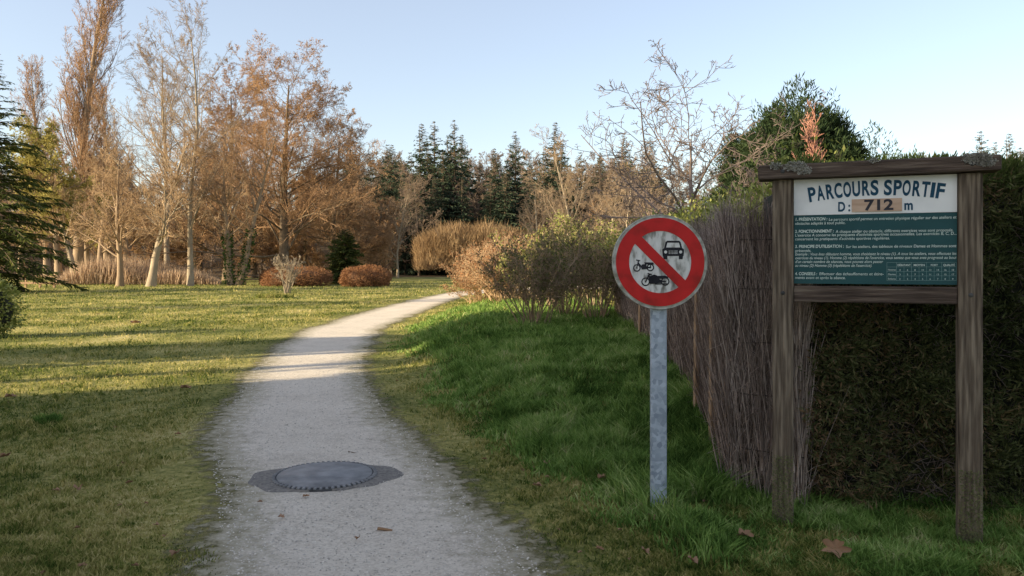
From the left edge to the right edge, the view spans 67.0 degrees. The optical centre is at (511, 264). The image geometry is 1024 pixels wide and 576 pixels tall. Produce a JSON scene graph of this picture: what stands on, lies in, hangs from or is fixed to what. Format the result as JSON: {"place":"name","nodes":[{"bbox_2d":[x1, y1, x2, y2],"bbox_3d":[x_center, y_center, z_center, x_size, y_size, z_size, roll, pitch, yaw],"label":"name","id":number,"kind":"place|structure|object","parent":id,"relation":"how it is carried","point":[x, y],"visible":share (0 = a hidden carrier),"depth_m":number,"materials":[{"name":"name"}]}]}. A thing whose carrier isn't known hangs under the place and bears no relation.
{"place":"outdoors","nodes":[
{"label":"outdoors","id":0,"kind":"place"},
{"bbox_2d":[20,275,56,287],"bbox_3d":[-33.051,1.150,53.972,2.600,0.950,0.175,0,0,0],"label":"bench","id":1,"kind":"object","parent":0,"point":[25,283],"visible":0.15,"depth_m":53.88,"materials":[{"name":"brown wood"}]},
{"bbox_2d":[165,287,591,575],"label":"gravel path","id":2,"kind":"structure","parent":0,"point":[350,335],"depth_m":5.52,"materials":[{"name":"grey gravel"}]},
{"bbox_2d":[248,461,403,491],"bbox_3d":[-1.397,1.583,5.816,1.096,0.034,0.819,0,0,-28],"label":"manhole cover","id":3,"kind":"object","parent":2,"relation":"on","point":[314,476],"visible":1,"depth_m":5.74,"materials":[{"name":"metal"}]},
{"bbox_2d":[0,211,1023,575],"bbox_3d":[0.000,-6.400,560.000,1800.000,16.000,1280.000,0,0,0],"label":"ground","id":4,"kind":"structure","parent":0,"point":[182,467],"depth_m":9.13,"materials":[{"name":"green plant"}]},
{"bbox_2d":[0,273,28,337],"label":"laurel shrub","id":5,"kind":"object","parent":4,"relation":"on","point":[8,306],"visible":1,"depth_m":17.06,"materials":[{"name":"green plant"}]},
{"bbox_2d":[9,54,59,274],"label":"poplar tree","id":6,"kind":"object","parent":4,"relation":"on","point":[30,100],"visible":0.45,"depth_m":105.04,"materials":[{"name":"beige plant"}]},
{"bbox_2d":[0,146,74,280],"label":"maple tree","id":7,"kind":"object","parent":4,"relation":"on","point":[18,212],"visible":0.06,"depth_m":80.09,"materials":[{"name":"beige plant"}]},
{"bbox_2d":[0,54,88,291],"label":"spruce tree","id":8,"kind":"object","parent":4,"relation":"on","point":[8,235],"visible":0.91,"depth_m":45.38,"materials":[{"name":"green plant"}]},
{"bbox_2d":[0,113,112,278],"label":"weeping willow","id":9,"kind":"object","parent":4,"relation":"on","point":[46,141],"visible":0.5,"depth_m":65.21,"materials":[{"name":"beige plant"}]},
{"bbox_2d":[21,155,98,273],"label":"maple tree","id":10,"kind":"object","parent":4,"relation":"on","point":[67,241],"visible":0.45,"depth_m":65.61,"materials":[{"name":"brown plant"}]},
{"bbox_2d":[53,166,120,264],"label":"weeping willow","id":11,"kind":"object","parent":4,"relation":"on","point":[86,253],"visible":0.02,"depth_m":91.55,"materials":[{"name":"beige plant"}]},
{"bbox_2d":[42,0,135,267],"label":"poplar tree","id":12,"kind":"object","parent":4,"relation":"on","point":[82,140],"visible":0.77,"depth_m":85.79,"materials":[{"name":"beige plant"}]},
{"bbox_2d":[85,78,132,261],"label":"poplar tree","id":13,"kind":"object","parent":4,"relation":"on","point":[105,130],"visible":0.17,"depth_m":97.97,"materials":[{"name":"beige plant"}]},
{"bbox_2d":[71,143,154,261],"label":"maple tree","id":14,"kind":"object","parent":4,"relation":"on","point":[100,252],"visible":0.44,"depth_m":75.37,"materials":[{"name":"beige plant"}]},
{"bbox_2d":[60,135,170,285],"bbox_3d":[-29.703,-3.854,57.395,6.956,11.164,7.068,0,0,-36],"label":"maple tree","id":15,"kind":"object","parent":4,"relation":"on","point":[117,237],"visible":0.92,"depth_m":57.27,"materials":[{"name":"beige plant"}]},
{"bbox_2d":[85,144,157,263],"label":"maple tree","id":16,"kind":"object","parent":4,"relation":"on","point":[126,240],"visible":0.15,"depth_m":87.74,"materials":[{"name":"beige plant"}]},
{"bbox_2d":[56,252,221,284],"bbox_3d":[-33.463,0.194,67.892,20.125,2.852,13.392,0,0,0],"label":"reed bed","id":17,"kind":"object","parent":4,"relation":"on","point":[97,272],"visible":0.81,"depth_m":62.44,"materials":[{"name":"beige plant"}]},
{"bbox_2d":[80,23,215,267],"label":"ash tree","id":18,"kind":"object","parent":4,"relation":"on","point":[148,61],"visible":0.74,"depth_m":74.57,"materials":[{"name":"brown plant"}]},
{"bbox_2d":[122,185,203,266],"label":"beech tree","id":19,"kind":"object","parent":4,"relation":"on","point":[150,250],"visible":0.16,"depth_m":95.80,"materials":[{"name":"brown plant"}]},
{"bbox_2d":[122,125,218,286],"bbox_3d":[-25.894,-4.609,56.362,7.293,12.807,10.057,0,0,0],"label":"maple tree","id":20,"kind":"object","parent":4,"relation":"on","point":[163,220],"visible":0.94,"depth_m":57.29,"materials":[{"name":"brown plant"}]},
{"bbox_2d":[127,159,223,267],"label":"maple tree","id":21,"kind":"object","parent":4,"relation":"on","point":[194,237],"visible":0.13,"depth_m":82.38,"materials":[{"name":"brown plant"}]},
{"bbox_2d":[105,0,246,285],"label":"ash tree","id":22,"kind":"object","parent":4,"relation":"on","point":[190,275],"visible":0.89,"depth_m":59.88,"materials":[{"name":"brown plant"}]},
{"bbox_2d":[169,194,238,277],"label":"beech tree","id":23,"kind":"object","parent":4,"relation":"on","point":[200,264],"visible":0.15,"depth_m":97.33,"materials":[{"name":"brown plant"}]},
{"bbox_2d":[137,58,296,279],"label":"oak tree","id":24,"kind":"object","parent":4,"relation":"on","point":[231,112],"visible":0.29,"depth_m":80.58,"materials":[{"name":"brown plant"}]},
{"bbox_2d":[182,119,261,285],"bbox_3d":[-21.850,-4.594,59.933,5.606,12.961,7.307,0,0,0],"label":"alder tree","id":25,"kind":"object","parent":4,"relation":"on","point":[229,275],"visible":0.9,"depth_m":59.08,"materials":[{"name":"beige plant"}]},
{"bbox_2d":[176,96,314,285],"bbox_3d":[-20.386,-5.570,59.557,9.548,14.752,8.950,0,0,-44],"label":"alder tree","id":26,"kind":"object","parent":4,"relation":"on","point":[241,279],"visible":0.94,"depth_m":59.65,"materials":[{"name":"beige plant"}]},
{"bbox_2d":[221,190,278,277],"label":"beech tree","id":27,"kind":"object","parent":4,"relation":"on","point":[255,264],"visible":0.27,"depth_m":93.46,"materials":[{"name":"brown plant"}]},
{"bbox_2d":[244,275,259,284],"bbox_3d":[-20.800,1.223,62.000,1.900,0.806,1.620,0,0,-6],"label":"bench","id":28,"kind":"object","parent":4,"relation":"on","point":[251,279],"visible":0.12,"depth_m":61.62,"materials":[{"name":"brown wood"}]},
{"bbox_2d":[110,29,394,269],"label":"oak tree","id":29,"kind":"object","parent":4,"relation":"on","point":[285,163],"visible":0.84,"depth_m":73.06,"materials":[{"name":"brown plant"}]},
{"bbox_2d":[258,265,278,284],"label":"round bush","id":30,"kind":"object","parent":4,"relation":"on","point":[263,272],"visible":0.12,"depth_m":60.63,"materials":[{"name":"brown plant"}]},
{"bbox_2d":[270,254,305,293],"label":"bare shrub","id":31,"kind":"object","parent":4,"relation":"on","point":[290,275],"visible":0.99,"depth_m":40.96,"materials":[{"name":"beige plant"}]},
{"bbox_2d":[259,265,333,286],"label":"round bush","id":32,"kind":"object","parent":4,"relation":"on","point":[308,275],"visible":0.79,"depth_m":57.74,"materials":[{"name":"brown plant"}]},
{"bbox_2d":[268,174,338,269],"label":"beech tree","id":33,"kind":"object","parent":4,"relation":"on","point":[301,252],"visible":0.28,"depth_m":91.17,"materials":[{"name":"brown plant"}]},
{"bbox_2d":[261,108,395,275],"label":"oak tree","id":34,"kind":"object","parent":4,"relation":"on","point":[359,227],"visible":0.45,"depth_m":85.63,"materials":[{"name":"brown plant"}]},
{"bbox_2d":[324,229,364,284],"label":"yew tree","id":35,"kind":"object","parent":4,"relation":"on","point":[339,262],"visible":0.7,"depth_m":63.54,"materials":[{"name":"green plant"}]},
{"bbox_2d":[302,174,397,267],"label":"beech tree","id":36,"kind":"object","parent":4,"relation":"on","point":[369,244],"visible":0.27,"depth_m":89.49,"materials":[{"name":"brown plant"}]},
{"bbox_2d":[338,264,392,286],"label":"round bush","id":37,"kind":"object","parent":4,"relation":"on","point":[372,275],"visible":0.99,"depth_m":56.84,"materials":[{"name":"brown plant"}]},
{"bbox_2d":[356,196,404,269],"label":"beech tree","id":38,"kind":"object","parent":4,"relation":"on","point":[382,214],"visible":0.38,"depth_m":100.21,"materials":[{"name":"brown plant"}]},
{"bbox_2d":[375,175,428,277],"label":"birch tree","id":39,"kind":"object","parent":4,"relation":"on","point":[403,228],"visible":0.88,"depth_m":94.81,"materials":[{"name":"brown plant"}]},
{"bbox_2d":[0,308,851,573],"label":"fallen leaves","id":40,"kind":"object","parent":4,"relation":"on","point":[837,546],"depth_m":4.39,"materials":[{"name":"brown plant"}]},
{"bbox_2d":[436,242,493,299],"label":"brown shrub","id":41,"kind":"object","parent":4,"relation":"on","point":[454,270],"visible":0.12,"depth_m":32.84,"materials":[{"name":"brown plant"}]},
{"bbox_2d":[408,216,528,270],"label":"willow thicket","id":42,"kind":"object","parent":4,"relation":"on","point":[451,238],"visible":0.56,"depth_m":110.48,"materials":[{"name":"brown plant"}]},
{"bbox_2d":[439,257,512,302],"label":"brown shrub","id":43,"kind":"object","parent":4,"relation":"on","point":[466,286],"visible":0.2,"depth_m":26.88,"materials":[{"name":"brown plant"}]},
{"bbox_2d":[455,239,531,301],"bbox_3d":[-0.188,0.238,24.791,3.408,2.151,3.005,0,0,0],"label":"brown shrub","id":44,"kind":"object","parent":4,"relation":"on","point":[481,281],"visible":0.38,"depth_m":24.55,"materials":[{"name":"brown plant"}]},
{"bbox_2d":[455,228,532,259],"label":"brown shrub","id":45,"kind":"object","parent":4,"relation":"on","point":[462,248],"visible":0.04,"depth_m":36.75,"materials":[{"name":"brown plant"}]},
{"bbox_2d":[454,229,539,296],"bbox_3d":[-0.384,-0.017,31.162,3.761,2.865,4.121,0,0,27],"label":"brown shrub","id":46,"kind":"object","parent":4,"relation":"on","point":[470,251],"visible":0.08,"depth_m":31.06,"materials":[{"name":"brown plant"}]},
{"bbox_2d":[0,120,1023,275],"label":"distant forest","id":47,"kind":"object","parent":4,"relation":"on","point":[449,191],"visible":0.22,"depth_m":121.99,"materials":[{"name":"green plant"}]},
{"bbox_2d":[486,233,554,298],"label":"brown shrub","id":48,"kind":"object","parent":4,"relation":"on","point":[518,245],"visible":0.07,"depth_m":25.87,"materials":[{"name":"brown plant"}]},
{"bbox_2d":[473,223,589,323],"bbox_3d":[0.519,0.232,15.207,2.303,2.152,2.263,0,0,-19],"label":"olive shrub","id":49,"kind":"object","parent":4,"relation":"on","point":[545,272],"visible":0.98,"depth_m":14.93,"materials":[{"name":"green plant"}]},
{"bbox_2d":[488,212,588,308],"bbox_3d":[0.712,-0.038,20.401,2.776,2.690,2.551,0,0,0],"label":"golden shrub","id":50,"kind":"object","parent":4,"relation":"on","point":[557,223],"visible":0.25,"depth_m":20.25,"materials":[{"name":"beige plant"}]},
{"bbox_2d":[515,172,563,240],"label":"birch tree","id":51,"kind":"object","parent":4,"relation":"on","point":[527,210],"visible":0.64,"depth_m":85.48,"materials":[{"name":"brown plant"}]},
{"bbox_2d":[521,123,603,245],"bbox_3d":[3.358,-3.912,52.284,5.648,11.256,6.575,0,0,0],"label":"birch tree","id":52,"kind":"object","parent":4,"relation":"on","point":[570,177],"visible":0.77,"depth_m":51.68,"materials":[{"name":"brown plant"}]},
{"bbox_2d":[512,215,612,315],"bbox_3d":[1.286,0.009,18.512,2.445,2.597,2.472,0,0,-13],"label":"olive shrub","id":53,"kind":"object","parent":4,"relation":"on","point":[562,309],"visible":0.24,"depth_m":18.24,"materials":[{"name":"green plant"}]},
{"bbox_2d":[554,222,622,318],"bbox_3d":[1.723,0.153,16.846,2.372,2.308,2.086,0,0,30],"label":"olive shrub","id":54,"kind":"object","parent":4,"relation":"on","point":[607,276],"visible":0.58,"depth_m":16.70,"materials":[{"name":"green plant"}]},
{"bbox_2d":[557,208,621,304],"bbox_3d":[2.530,-0.144,22.006,2.833,2.905,2.298,0,0,39],"label":"golden shrub","id":55,"kind":"object","parent":4,"relation":"on","point":[593,240],"visible":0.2,"depth_m":21.63,"materials":[{"name":"beige plant"}]},
{"bbox_2d":[585,161,650,240],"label":"birch tree","id":56,"kind":"object","parent":4,"relation":"on","point":[603,205],"visible":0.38,"depth_m":66.45,"materials":[{"name":"brown plant"}]},
{"bbox_2d":[594,144,656,241],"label":"birch tree","id":57,"kind":"object","parent":4,"relation":"on","point":[615,187],"visible":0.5,"depth_m":44.46,"materials":[{"name":"brown plant"}]},
{"bbox_2d":[611,152,677,234],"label":"birch tree","id":58,"kind":"object","parent":4,"relation":"on","point":[651,192],"visible":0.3,"depth_m":59.15,"materials":[{"name":"brown plant"}]},
{"bbox_2d":[617,173,685,220],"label":"bare fruit tree","id":59,"kind":"object","parent":4,"relation":"on","point":[657,206],"visible":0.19,"depth_m":18.41,"materials":[{"name":"brown plant"}]},
{"bbox_2d":[612,215,706,508],"bbox_3d":[0.947,0.713,4.985,0.608,2.073,0.084,0,0,0],"label":"traffic sign","id":60,"kind":"object","parent":4,"relation":"on","point":[659,265],"visible":0.98,"depth_m":4.95,"materials":[{"name":"metal"}]},
{"bbox_2d":[562,38,827,233],"bbox_3d":[2.540,-1.099,13.486,5.155,5.058,4.947,0,0,-34],"label":"bare fruit tree","id":61,"kind":"object","parent":4,"relation":"on","point":[670,167],"visible":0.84,"depth_m":13.59,"materials":[{"name":"brown plant"}]},
{"bbox_2d":[582,111,844,304],"bbox_3d":[3.089,0.071,11.547,3.393,3.072,10.053,0,0,0],"label":"laurel hedge","id":62,"kind":"object","parent":4,"relation":"on","point":[679,214],"visible":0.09,"depth_m":8.00,"materials":[{"name":"green plant"}]},
{"bbox_2d":[695,128,751,215],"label":"cypress tree","id":63,"kind":"object","parent":4,"relation":"on","point":[727,178],"visible":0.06,"depth_m":38.10,"materials":[{"name":"green plant"}]},
{"bbox_2d":[611,186,849,505],"bbox_3d":[2.046,0.536,12.027,0.917,2.327,14.290,0,0,3],"label":"brushwood fence","id":64,"kind":"object","parent":4,"relation":"on","point":[719,338],"visible":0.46,"depth_m":5.26,"materials":[{"name":"wood"}]},
{"bbox_2d":[700,152,775,208],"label":"bare fruit tree","id":65,"kind":"object","parent":4,"relation":"on","point":[746,174],"visible":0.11,"depth_m":14.87,"materials":[{"name":"brown plant"}]},
{"bbox_2d":[724,103,799,202],"bbox_3d":[12.316,-2.701,36.930,5.635,10.051,5.646,0,0,0],"label":"cypress tree","id":66,"kind":"object","parent":4,"relation":"on","point":[741,143],"visible":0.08,"depth_m":36.57,"materials":[{"name":"green plant"}]},
{"bbox_2d":[737,72,866,201],"bbox_3d":[13.010,-3.196,35.006,5.850,10.886,6.687,0,0,0],"label":"cypress tree","id":67,"kind":"object","parent":4,"relation":"on","point":[834,126],"visible":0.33,"depth_m":33.97,"materials":[{"name":"green plant"}]},
{"bbox_2d":[791,99,826,161],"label":"columnar tree","id":68,"kind":"object","parent":4,"relation":"on","point":[810,134],"visible":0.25,"depth_m":13.78,"materials":[{"name":"plant"}]},
{"bbox_2d":[848,134,873,160],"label":"cypress tree","id":69,"kind":"object","parent":4,"relation":"on","point":[864,149],"visible":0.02,"depth_m":37.93,"materials":[{"name":"green plant"}]},
{"bbox_2d":[758,152,1001,544],"bbox_3d":[2.126,0.561,4.559,1.285,2.378,0.185,0,0,21],"label":"notice board","id":70,"kind":"object","parent":4,"relation":"on","point":[919,239],"visible":1,"depth_m":4.52,"materials":[{"name":"brown wood"}]},
{"bbox_2d":[856,119,903,159],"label":"cypress tree","id":71,"kind":"object","parent":4,"relation":"on","point":[876,142],"visible":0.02,"depth_m":41.99,"materials":[{"name":"green plant"}]},
{"bbox_2d":[764,148,1023,511],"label":"thuja hedge","id":72,"kind":"object","parent":4,"relation":"on","point":[892,366],"visible":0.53,"depth_m":5.04,"materials":[{"name":"green plant"}]},
{"bbox_2d":[0,0,1023,209],"label":"sky","id":73,"kind":"structure","parent":0,"point":[935,75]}
]}

